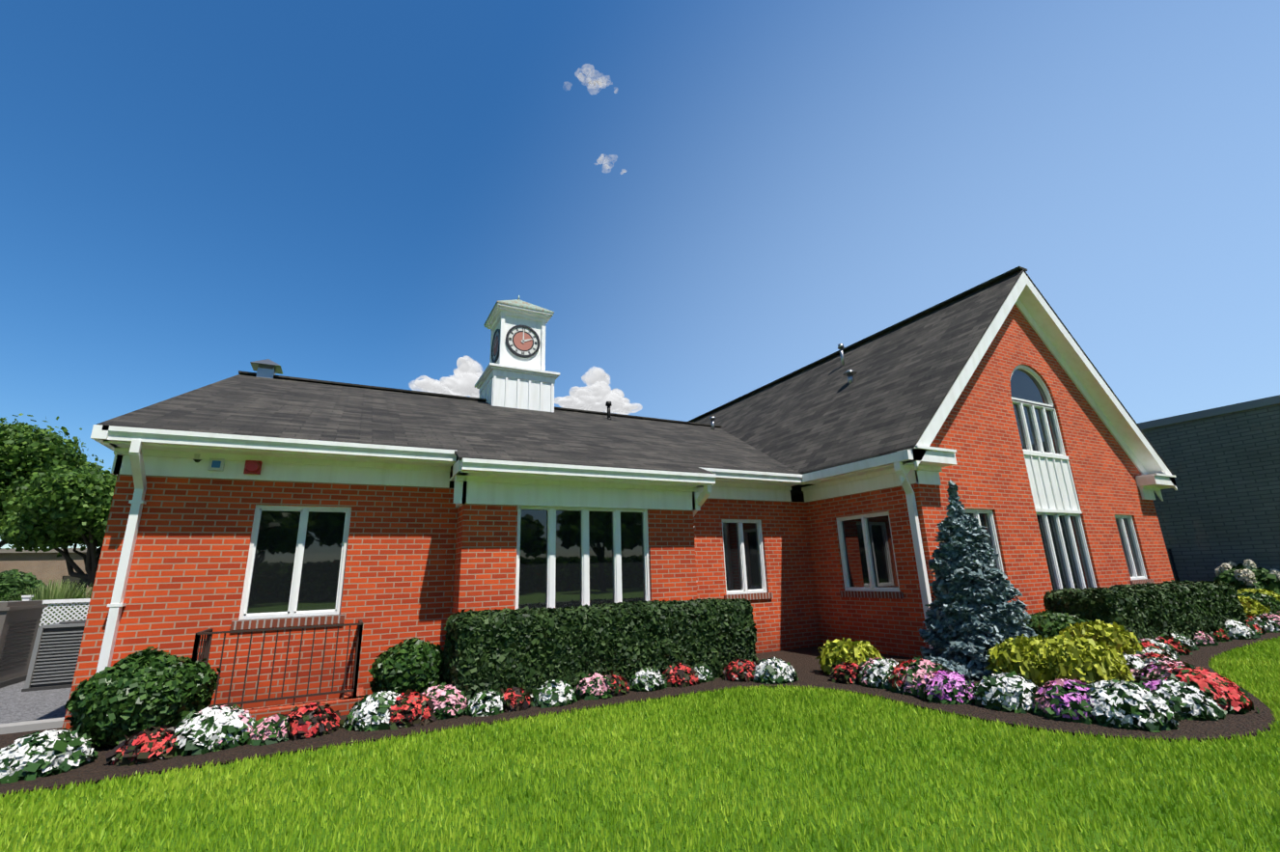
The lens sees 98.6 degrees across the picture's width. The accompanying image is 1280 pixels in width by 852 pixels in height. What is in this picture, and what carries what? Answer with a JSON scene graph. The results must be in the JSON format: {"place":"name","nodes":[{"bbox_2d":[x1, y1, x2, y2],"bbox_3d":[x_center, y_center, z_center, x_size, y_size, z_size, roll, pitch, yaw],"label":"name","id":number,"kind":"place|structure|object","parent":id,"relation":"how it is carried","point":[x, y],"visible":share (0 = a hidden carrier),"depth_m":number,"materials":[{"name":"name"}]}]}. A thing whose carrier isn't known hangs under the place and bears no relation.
{"place":"outdoors","nodes":[
{"label":"outdoors","id":0,"kind":"place"},
{"bbox_2d":[0,553,97,606],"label":"tan building","id":1,"kind":"structure","parent":0,"point":[44,568],"depth_m":43.68,"materials":[{"name":"brick"}]},
{"bbox_2d":[0,548,97,593],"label":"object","id":2,"kind":"structure","parent":1,"relation":"on","point":[65,578],"depth_m":44.26,"materials":[{"name":"brown"}]},
{"bbox_2d":[0,413,112,548],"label":"tree","id":3,"kind":"object","parent":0,"point":[26,449],"depth_m":26.84,"materials":[{"name":"green plant"}]},
{"bbox_2d":[0,465,117,598],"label":"tree","id":4,"kind":"object","parent":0,"point":[60,507],"depth_m":22.42,"materials":[{"name":"green plant"}]},
{"bbox_2d":[409,356,483,398],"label":"cloud","id":5,"kind":"structure","parent":0,"point":[465,377],"depth_m":829.20,"materials":[{"name":"white"}]},
{"bbox_2d":[577,67,617,90],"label":"cloud","id":6,"kind":"structure","parent":0,"point":[594,81],"depth_m":1188.00,"materials":[{"name":"white"}]},
{"bbox_2d":[554,366,641,415],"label":"cloud","id":7,"kind":"structure","parent":0,"point":[597,394],"depth_m":923.86,"materials":[{"name":"white"}]},
{"bbox_2d":[596,154,625,172],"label":"cloud","id":8,"kind":"structure","parent":0,"point":[606,161],"depth_m":1260.85,"materials":[{"name":"white"}]},
{"bbox_2d":[0,635,1279,851],"bbox_3d":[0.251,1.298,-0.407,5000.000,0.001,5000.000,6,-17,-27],"label":"ground","id":9,"kind":"structure","parent":0,"point":[921,847],"depth_m":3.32,"materials":[{"name":"green plant"}]},
{"bbox_2d":[0,569,47,601],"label":"shrub","id":10,"kind":"object","parent":9,"relation":"on","point":[11,580],"visible":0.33,"depth_m":14.14,"materials":[{"name":"green plant"}]},
{"bbox_2d":[0,717,64,734],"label":"gravel kerb","id":11,"kind":"structure","parent":9,"relation":"on","point":[29,726],"depth_m":5.55,"materials":[{"name":"grey concrete"}]},
{"bbox_2d":[0,680,71,723],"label":"concrete pavement","id":12,"kind":"structure","parent":9,"relation":"on","point":[16,705],"depth_m":6.89,"materials":[{"name":"grey concrete"}]},
{"bbox_2d":[0,600,47,688],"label":"enclosure","id":13,"kind":"object","parent":12,"relation":"on","point":[19,623],"visible":0.98,"depth_m":8.49,"materials":[{"name":"grey paint"}]},
{"bbox_2d":[21,619,85,692],"bbox_3d":[-8.532,3.452,8.389,0.830,0.929,0.830,6,-17,-27],"label":"louvered panel","id":14,"kind":"object","parent":12,"relation":"on","point":[54,657],"visible":0.38,"depth_m":8.00,"materials":[{"name":"grey metal"}]},
{"bbox_2d":[0,595,90,604],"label":"fence top rail","id":15,"kind":"object","parent":9,"relation":"on","point":[26,598],"visible":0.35,"depth_m":10.88,"materials":[{"name":"white plastic"}]},
{"bbox_2d":[39,602,89,626],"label":"lattice fence panels","id":16,"kind":"object","parent":15,"relation":"attached to","point":[64,613],"depth_m":10.90,"materials":[{"name":"white wood"}]},
{"bbox_2d":[7,579,92,627],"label":"ornamental grass","id":17,"kind":"object","parent":9,"relation":"on","point":[62,593],"depth_m":13.83,"materials":[{"name":"green plant"}]},
{"bbox_2d":[71,588,91,620],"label":"ornamental grass","id":18,"kind":"object","parent":9,"relation":"on","point":[85,613],"depth_m":14.31,"materials":[{"name":"green plant"}]},
{"bbox_2d":[244,687,364,721],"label":"well kerb","id":19,"kind":"structure","parent":9,"relation":"on","point":[345,706],"depth_m":5.75,"materials":[{"name":"brick"}]},
{"bbox_2d":[191,619,362,708],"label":"well railing","id":20,"kind":"object","parent":19,"relation":"on","point":[208,633],"depth_m":5.74,"materials":[{"name":"black metal"}]},
{"bbox_2d":[62,474,935,730],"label":"building walls","id":21,"kind":"structure","parent":9,"relation":"on","point":[422,563],"depth_m":6.98,"materials":[{"name":"brick"}]},
{"bbox_2d":[193,453,262,474],"bbox_3d":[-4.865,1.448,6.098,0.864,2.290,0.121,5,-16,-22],"label":"wall alarm fixtures","id":22,"kind":"object","parent":21,"relation":"attached to","point":[252,467],"depth_m":6.39,"materials":[{"name":"red plastic"}]},
{"bbox_2d":[95,439,932,673],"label":"downspouts","id":23,"kind":"object","parent":21,"relation":"attached to","point":[137,502],"visible":0.52,"depth_m":5.86,"materials":[{"name":"white paint"}]},
{"bbox_2d":[90,272,1177,510],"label":"white trim","id":24,"kind":"structure","parent":21,"relation":"attached to","point":[475,481],"depth_m":7.84,"materials":[{"name":"paint"}]},
{"bbox_2d":[96,269,1174,495],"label":"roofs","id":25,"kind":"structure","parent":24,"relation":"on","point":[826,414],"depth_m":10.32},
{"bbox_2d":[250,359,715,430],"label":"roof vents","id":26,"kind":"object","parent":25,"relation":"on","point":[267,369],"visible":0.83,"depth_m":12.03,"materials":[{"name":"grey metal"}]},
{"bbox_2d":[474,303,559,412],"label":"clock tower","id":27,"kind":"structure","parent":25,"relation":"on","point":[508,378],"depth_m":14.23,"materials":[{"name":"white wood"}]},
{"bbox_2d":[491,329,500,362],"bbox_3d":[-3.858,-2.151,14.756,0.050,0.910,0.910,6,-17,-27],"label":"clock","id":28,"kind":"object","parent":27,"relation":"attached to","point":[495,349],"visible":0.92,"depth_m":14.74,"materials":[{"name":"black"}]},
{"bbox_2d":[483,295,554,326],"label":"cupola roof","id":29,"kind":"structure","parent":27,"relation":"on","point":[519,303],"depth_m":14.77,"materials":[{"name":"grey metal"}]},
{"bbox_2d":[505,325,540,358],"bbox_3d":[-3.084,-2.238,14.525,0.910,0.910,0.050,6,-17,-27],"label":"clock","id":30,"kind":"object","parent":27,"relation":"attached to","point":[521,342],"visible":0.94,"depth_m":14.51,"materials":[{"name":"white"}]},
{"bbox_2d":[605,401,612,419],"bbox_3d":[-0.836,-0.372,14.706,0.171,0.570,0.180,6,-17,-27],"label":"roof vent pipe","id":31,"kind":"object","parent":25,"relation":"on","point":[608,404],"visible":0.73,"depth_m":14.69,"materials":[{"name":"grey metal"}]},
{"bbox_2d":[238,266,1027,427],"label":"ridge caps","id":32,"kind":"object","parent":25,"relation":"on","point":[961,294],"visible":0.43,"depth_m":13.62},
{"bbox_2d":[837,343,856,385],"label":"roof vent pipes","id":33,"kind":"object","parent":25,"relation":"attached to","point":[849,374],"depth_m":12.49,"materials":[{"name":"grey metal"}]},
{"bbox_2d":[230,579,1154,630],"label":"brick sills","id":34,"kind":"structure","parent":21,"relation":"attached to","point":[284,622],"depth_m":6.52,"materials":[{"name":"red brick"}]},
{"bbox_2d":[238,364,1147,619],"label":"windows","id":35,"kind":"structure","parent":21,"relation":"attached to","point":[566,557],"depth_m":8.06,"materials":[{"name":"glass"}]},
{"bbox_2d":[441,598,758,700],"bbox_3d":[-0.359,2.819,7.085,4.118,1.065,1.031,6,-17,-27],"label":"hedge","id":36,"kind":"object","parent":9,"relation":"on","point":[526,650],"visible":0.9,"depth_m":6.54,"materials":[{"name":"green plant"}]},
{"bbox_2d":[0,632,1279,794],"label":"mulch bed","id":37,"kind":"object","parent":9,"relation":"on","point":[805,664],"visible":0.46,"depth_m":4.97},
{"bbox_2d":[64,646,221,749],"bbox_3d":[-4.655,2.535,5.207,1.092,0.835,0.959,6,-17,-27],"label":"boxwood","id":38,"kind":"object","parent":37,"relation":"on","point":[128,695],"visible":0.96,"depth_m":4.92,"materials":[{"name":"green plant"}]},
{"bbox_2d":[368,638,444,694],"bbox_3d":[-2.646,2.821,6.338,0.874,0.747,0.793,6,-17,-27],"label":"boxwood","id":39,"kind":"object","parent":37,"relation":"on","point":[414,664],"depth_m":6.09,"materials":[{"name":"green plant"}]},
{"bbox_2d":[0,612,1279,779],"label":"white flowers","id":40,"kind":"object","parent":37,"relation":"on","point":[219,722],"visible":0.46,"depth_m":4.85,"materials":[{"name":"white plant"}]},
{"bbox_2d":[198,611,1279,743],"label":"red flowers","id":41,"kind":"object","parent":37,"relation":"on","point":[276,718],"visible":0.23,"depth_m":5.69,"materials":[{"name":"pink plant"}]},
{"bbox_2d":[815,638,882,674],"bbox_3d":[2.785,3.069,7.202,0.856,0.555,0.820,6,-17,-27],"label":"gold shrub","id":42,"kind":"object","parent":37,"relation":"on","point":[835,653],"visible":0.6,"depth_m":7.07,"materials":[{"name":"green plant"}]},
{"bbox_2d":[918,479,1043,680],"bbox_3d":[4.391,2.008,7.244,1.431,2.598,1.489,6,-17,-27],"label":"blue spruce","id":43,"kind":"object","parent":37,"relation":"on","point":[973,616],"visible":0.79,"depth_m":6.95,"materials":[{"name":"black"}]},
{"bbox_2d":[917,654,1169,720],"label":"purple flowers","id":44,"kind":"object","parent":37,"relation":"on","point":[959,678],"visible":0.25,"depth_m":5.44,"materials":[{"name":"purple plant"}]},
{"bbox_2d":[1023,610,1090,639],"bbox_3d":[6.079,3.078,8.025,1.362,0.737,1.070,6,-17,-27],"label":"shrub","id":45,"kind":"object","parent":37,"relation":"on","point":[1045,624],"visible":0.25,"depth_m":7.79,"materials":[{"name":"green plant"}]},
{"bbox_2d":[983,632,1135,687],"bbox_3d":[4.652,2.665,6.137,1.164,0.677,1.362,6,-17,-27],"label":"gold shrub","id":46,"kind":"object","parent":37,"relation":"on","point":[1038,660],"visible":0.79,"depth_m":5.87,"materials":[{"name":"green plant"}]},
{"bbox_2d":[1167,549,1179,581],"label":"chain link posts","id":47,"kind":"object","parent":37,"relation":"on","point":[1173,563],"visible":0.15,"depth_m":15.01,"materials":[{"name":"black metal"}]},
{"bbox_2d":[1213,559,1279,594],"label":"hydrangea","id":48,"kind":"object","parent":37,"relation":"on","point":[1265,579],"depth_m":13.10,"materials":[{"name":"white plant"}]},
{"bbox_2d":[1237,595,1271,616],"bbox_3d":[12.009,3.731,11.073,0.825,0.732,1.096,-3,-15,5],"label":"gold shrub","id":49,"kind":"object","parent":37,"relation":"on","point":[1252,607],"visible":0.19,"depth_m":10.70,"materials":[{"name":"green plant"}]},
{"bbox_2d":[1237,590,1279,612],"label":"shrub","id":50,"kind":"object","parent":37,"relation":"on","point":[1270,601],"visible":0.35,"depth_m":11.32,"materials":[{"name":"green plant"}]},
{"bbox_2d":[1237,587,1279,602],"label":"shrub","id":51,"kind":"object","parent":37,"relation":"on","point":[1269,594],"visible":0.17,"depth_m":11.95,"materials":[{"name":"yellow plant"}]},
{"bbox_2d":[0,611,1279,784],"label":"impatiens","id":52,"kind":"object","parent":9,"relation":"on","point":[59,748],"depth_m":5.15,"materials":[{"name":"plant"}]},
{"bbox_2d":[2,637,1278,797],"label":"flower bed edging","id":53,"kind":"object","parent":9,"relation":"on","point":[557,713],"visible":0.25,"depth_m":4.61,"materials":[{"name":"black plastic"}]},
{"bbox_2d":[448,451,896,501],"bbox_3d":[-0.256,2.393,14.435,17.300,5.600,14.650,6,-17,-27],"label":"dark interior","id":54,"kind":"object","parent":9,"relation":"on","point":[797,497],"visible":0.02,"depth_m":10.90,"materials":[{"name":"grey"}]},
{"bbox_2d":[112,613,1279,764],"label":"flowers","id":55,"kind":"object","parent":9,"relation":"on","point":[1201,681],"visible":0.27,"depth_m":5.13,"materials":[{"name":"red plant"}]},
{"bbox_2d":[922,656,973,682],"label":"flowers","id":56,"kind":"object","parent":9,"relation":"on","point":[956,668],"visible":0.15,"depth_m":6.38,"materials":[{"name":"plant"}]},
{"bbox_2d":[918,305,1174,614],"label":"gable wall","id":57,"kind":"structure","parent":9,"relation":"on","point":[978,431],"depth_m":10.18,"materials":[{"name":"brick"}]},
{"bbox_2d":[1058,619,1143,655],"bbox_3d":[6.020,2.931,7.302,1.373,0.751,0.960,18,-24,-51],"label":"shrub","id":58,"kind":"object","parent":9,"relation":"on","point":[1116,636],"visible":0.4,"depth_m":6.86,"materials":[{"name":"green plant"}]},
{"bbox_2d":[1043,580,1247,640],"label":"hedge","id":59,"kind":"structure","parent":9,"relation":"on","point":[1165,608],"depth_m":8.42,"materials":[{"name":"green plant"}]},
{"bbox_2d":[1141,403,1279,582],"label":"grey building walls","id":60,"kind":"structure","parent":9,"relation":"on","point":[1220,506],"depth_m":14.41,"materials":[{"name":"grey brick"}]},
{"bbox_2d":[1137,394,1279,430],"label":"roof coping","id":61,"kind":"object","parent":60,"relation":"on","point":[1241,406],"depth_m":14.66,"materials":[{"name":"grey metal"}]},
{"bbox_2d":[0,0,1279,548],"label":"sky","id":62,"kind":"structure","parent":0,"point":[193,193],"materials":[{"name":"blue"}]}
]}

